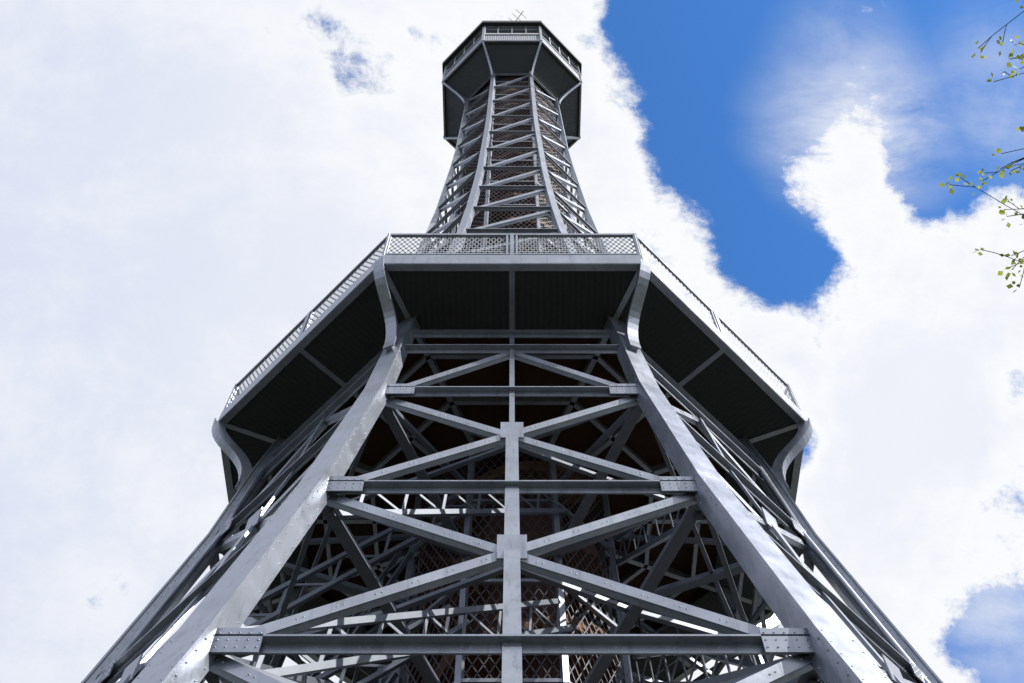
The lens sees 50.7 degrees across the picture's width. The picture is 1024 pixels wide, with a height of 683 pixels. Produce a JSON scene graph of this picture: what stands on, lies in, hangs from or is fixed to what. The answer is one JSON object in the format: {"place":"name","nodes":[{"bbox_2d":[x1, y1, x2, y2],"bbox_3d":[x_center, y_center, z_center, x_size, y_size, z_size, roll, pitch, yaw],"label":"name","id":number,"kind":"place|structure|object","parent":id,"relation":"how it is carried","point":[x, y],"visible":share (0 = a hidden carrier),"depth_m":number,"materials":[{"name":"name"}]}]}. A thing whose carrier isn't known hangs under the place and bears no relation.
{"place":"outdoors","nodes":[
{"label":"outdoors","id":0,"kind":"place"},
{"bbox_2d":[0,0,1023,682],"label":"sky","id":1,"kind":"structure","parent":0,"point":[183,183],"materials":[{"name":"white"}]},
{"bbox_2d":[459,171,573,682],"bbox_3d":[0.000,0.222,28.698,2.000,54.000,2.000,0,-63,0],"label":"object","id":2,"kind":"object","parent":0,"point":[535,663],"depth_m":18.60,"materials":[{"name":"metal"}]},
{"label":"ground","id":3,"kind":"structure","parent":0,"visible":0},
{"bbox_2d":[81,40,942,682],"bbox_3d":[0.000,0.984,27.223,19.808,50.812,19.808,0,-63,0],"label":"lattice tower","id":4,"kind":"structure","parent":3,"relation":"on","point":[211,640],"depth_m":15.86,"materials":[{"name":"grey metal"}]},
{"bbox_2d":[406,76,616,682],"bbox_3d":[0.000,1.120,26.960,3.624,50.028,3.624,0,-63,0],"label":"petrin tower stairs","id":5,"kind":"structure","parent":4,"relation":"attached to","point":[489,663],"depth_m":20.52,"materials":[{"name":"metal"}]},
{"bbox_2d":[226,42,797,682],"bbox_3d":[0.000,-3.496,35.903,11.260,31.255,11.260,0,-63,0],"label":"petrin tower corrugated soffits","id":6,"kind":"object","parent":4,"relation":"attached to","point":[348,342],"visible":0.54,"depth_m":20.38,"materials":[{"name":"black metal"}]},
{"bbox_2d":[442,21,581,148],"bbox_3d":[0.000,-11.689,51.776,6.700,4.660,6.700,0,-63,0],"label":"observation deck","id":7,"kind":"structure","parent":4,"relation":"on","point":[512,31],"depth_m":50.48,"materials":[{"name":"grey metal"}]},
{"bbox_2d":[296,76,727,657],"bbox_3d":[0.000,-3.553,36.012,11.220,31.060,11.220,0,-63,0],"label":"petrin tower platform floors","id":8,"kind":"structure","parent":4,"relation":"on","point":[580,438],"depth_m":21.40,"materials":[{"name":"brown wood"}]},
{"bbox_2d":[231,76,793,682],"bbox_3d":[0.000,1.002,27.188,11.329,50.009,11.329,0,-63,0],"label":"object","id":9,"kind":"object","parent":4,"relation":"attached to","point":[529,246],"visible":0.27,"depth_m":20.34,"materials":[{"name":"grey metal"}]},
{"bbox_2d":[949,1,1023,287],"bbox_3d":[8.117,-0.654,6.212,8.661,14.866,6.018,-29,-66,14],"label":"tree branches","id":10,"kind":"object","parent":3,"relation":"on","point":[1018,160],"visible":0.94,"depth_m":8.36,"materials":[{"name":"green plant"}]},
{"bbox_2d":[939,0,1023,292],"bbox_3d":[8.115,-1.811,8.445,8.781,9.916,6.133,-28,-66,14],"label":"leaves","id":11,"kind":"object","parent":10,"relation":"attached to","point":[1001,175],"visible":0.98,"depth_m":8.34,"materials":[{"name":"green plant"}]}
]}

